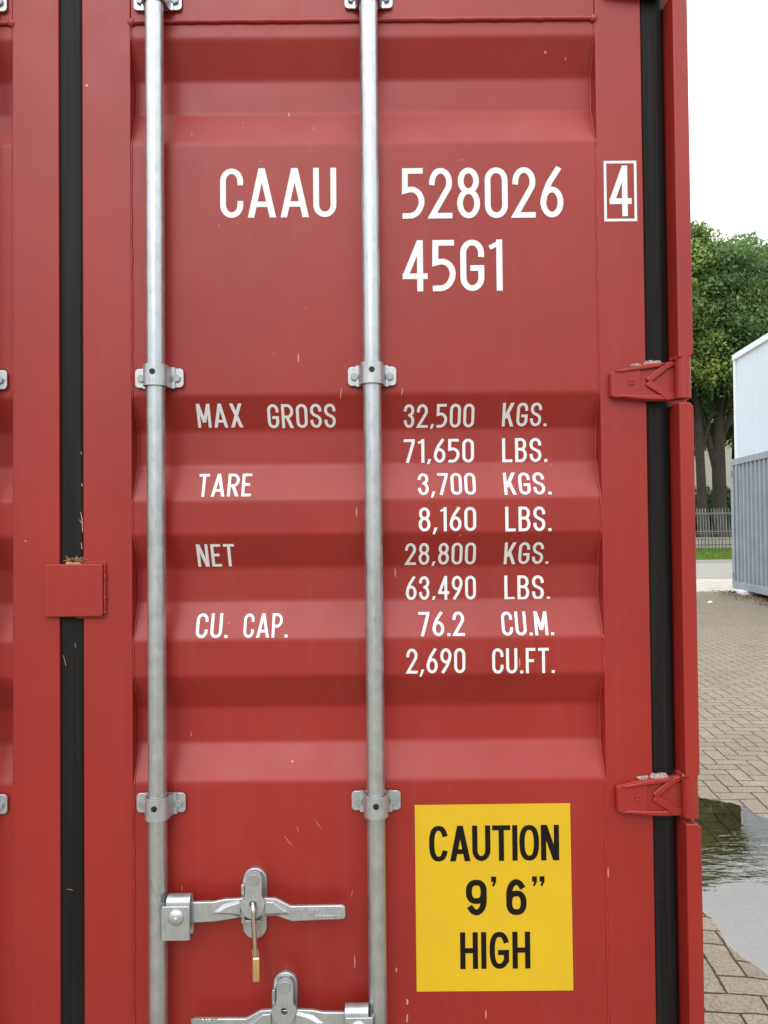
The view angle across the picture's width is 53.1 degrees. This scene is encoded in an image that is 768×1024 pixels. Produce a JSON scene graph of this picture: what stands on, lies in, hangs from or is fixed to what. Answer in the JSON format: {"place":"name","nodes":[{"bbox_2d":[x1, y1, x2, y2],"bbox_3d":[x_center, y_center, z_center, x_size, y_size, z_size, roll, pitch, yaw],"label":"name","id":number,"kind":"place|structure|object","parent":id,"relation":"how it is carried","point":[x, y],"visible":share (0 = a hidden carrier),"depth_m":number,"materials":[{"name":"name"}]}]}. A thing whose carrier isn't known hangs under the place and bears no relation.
{"place":"outdoors","nodes":[
{"label":"outdoors","id":0,"kind":"place"},
{"bbox_2d":[694,439,731,493],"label":"cream building","id":1,"kind":"structure","parent":0,"point":[728,458],"depth_m":61.62,"materials":[{"name":"concrete"}]},
{"bbox_2d":[696,563,731,578],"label":"street","id":2,"kind":"structure","parent":0,"point":[712,570],"depth_m":25.75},
{"bbox_2d":[696,548,731,559],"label":"verge grass","id":3,"kind":"structure","parent":0,"point":[711,554],"depth_m":32.70,"materials":[{"name":"green plant"}]},
{"bbox_2d":[696,578,740,591],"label":"sandy strip","id":4,"kind":"object","parent":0,"point":[707,585],"depth_m":19.68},
{"bbox_2d":[687,0,767,422],"label":"sky","id":5,"kind":"structure","parent":0,"point":[728,39],"materials":[{"name":"white"}]},
{"bbox_2d":[694,591,767,1023],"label":"yard pavement","id":6,"kind":"structure","parent":0,"point":[731,820],"depth_m":4.40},
{"bbox_2d":[0,0,704,1023],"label":"shipping container","id":7,"kind":"object","parent":6,"relation":"on","point":[348,618],"visible":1,"depth_m":1.51,"materials":[{"name":"red metal"}]},
{"bbox_2d":[0,0,61,1023],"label":"door","id":8,"kind":"structure","parent":7,"relation":"in","point":[30,428],"depth_m":1.50,"materials":[{"name":"red paint"}]},
{"bbox_2d":[250,901,259,981],"bbox_3d":[-0.242,0.799,1.436,0.015,0.141,0.037,0,-1,-13],"label":"padlock","id":9,"kind":"object","parent":7,"relation":"hanging from","point":[255,966],"visible":1,"depth_m":1.42,"materials":[{"name":"gold metal"}]},
{"bbox_2d":[60,0,678,1023],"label":"door","id":10,"kind":"structure","parent":7,"relation":"in","point":[527,591],"depth_m":1.51,"materials":[{"name":"red paint"}]},
{"bbox_2d":[700,590,767,607],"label":"leaf litter","id":11,"kind":"object","parent":6,"relation":"on","point":[750,596],"visible":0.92,"depth_m":16.26,"materials":[{"name":"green plant"}]},
{"bbox_2d":[737,590,758,595],"bbox_3d":[8.058,1.787,17.007,0.350,0.098,0.400,-1,-1,6],"label":"support block","id":12,"kind":"object","parent":6,"relation":"on","point":[742,592],"depth_m":16.82,"materials":[{"name":"white concrete"}]},
{"bbox_2d":[730,451,767,595],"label":"storage container","id":13,"kind":"object","parent":12,"relation":"on","point":[749,500],"visible":1,"depth_m":16.74,"materials":[{"name":"grey metal"}]},
{"bbox_2d":[732,333,767,458],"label":"site cabin","id":14,"kind":"object","parent":13,"relation":"on","point":[750,377],"visible":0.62,"depth_m":16.78,"materials":[{"name":"metal"}]},
{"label":"verge ground","id":15,"kind":"structure","parent":0,"visible":0},
{"bbox_2d":[695,488,711,537],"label":"bush","id":16,"kind":"object","parent":15,"relation":"on","point":[709,500],"visible":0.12,"depth_m":43.70,"materials":[{"name":"green plant"}]},
{"bbox_2d":[706,485,711,537],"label":"bush","id":17,"kind":"object","parent":15,"relation":"on","point":[709,492],"visible":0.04,"depth_m":44.45,"materials":[{"name":"green plant"}]},
{"bbox_2d":[694,390,730,458],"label":"leafy tree","id":18,"kind":"object","parent":15,"relation":"on","point":[707,414],"visible":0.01,"depth_m":49.05,"materials":[{"name":"green plant"}]},
{"bbox_2d":[695,507,730,548],"bbox_3d":[16.821,0.770,37.262,13.014,1.992,0.214,-1,-1,0],"label":"spiked fence","id":19,"kind":"object","parent":15,"relation":"on","point":[706,531],"visible":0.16,"depth_m":37.26,"materials":[{"name":"metal"}]},
{"bbox_2d":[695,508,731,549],"bbox_3d":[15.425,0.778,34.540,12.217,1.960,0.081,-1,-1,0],"label":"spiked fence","id":20,"kind":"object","parent":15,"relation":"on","point":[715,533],"visible":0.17,"depth_m":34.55,"materials":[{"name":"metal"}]},
{"bbox_2d":[696,537,731,547],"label":"wall","id":21,"kind":"structure","parent":15,"relation":"on","point":[717,542],"depth_m":38.71,"materials":[{"name":"paint"}]},
{"bbox_2d":[694,402,734,458],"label":"leafy tree","id":22,"kind":"object","parent":15,"relation":"on","point":[730,434],"visible":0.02,"depth_m":49.94,"materials":[{"name":"green plant"}]},
{"bbox_2d":[687,220,747,537],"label":"leafy tree","id":23,"kind":"object","parent":15,"relation":"on","point":[701,240],"visible":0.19,"depth_m":40.55,"materials":[{"name":"green plant"}]},
{"bbox_2d":[726,486,731,536],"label":"bush","id":24,"kind":"object","parent":15,"relation":"on","point":[728,502],"visible":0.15,"depth_m":43.59,"materials":[{"name":"green plant"}]},
{"bbox_2d":[691,230,767,537],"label":"leafy tree","id":25,"kind":"object","parent":15,"relation":"on","point":[743,259],"visible":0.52,"depth_m":40.72,"materials":[{"name":"green plant"}]},
{"bbox_2d":[752,243,767,284],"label":"leafy tree","id":26,"kind":"object","parent":15,"relation":"on","point":[764,268],"depth_m":46.41,"materials":[{"name":"green plant"}]},
{"label":"ground","id":27,"kind":"structure","parent":0,"visible":0},
{"bbox_2d":[696,560,731,562],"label":"kerb","id":28,"kind":"structure","parent":27,"relation":"on","point":[713,561],"depth_m":30.69,"materials":[{"name":"concrete"}]}
]}

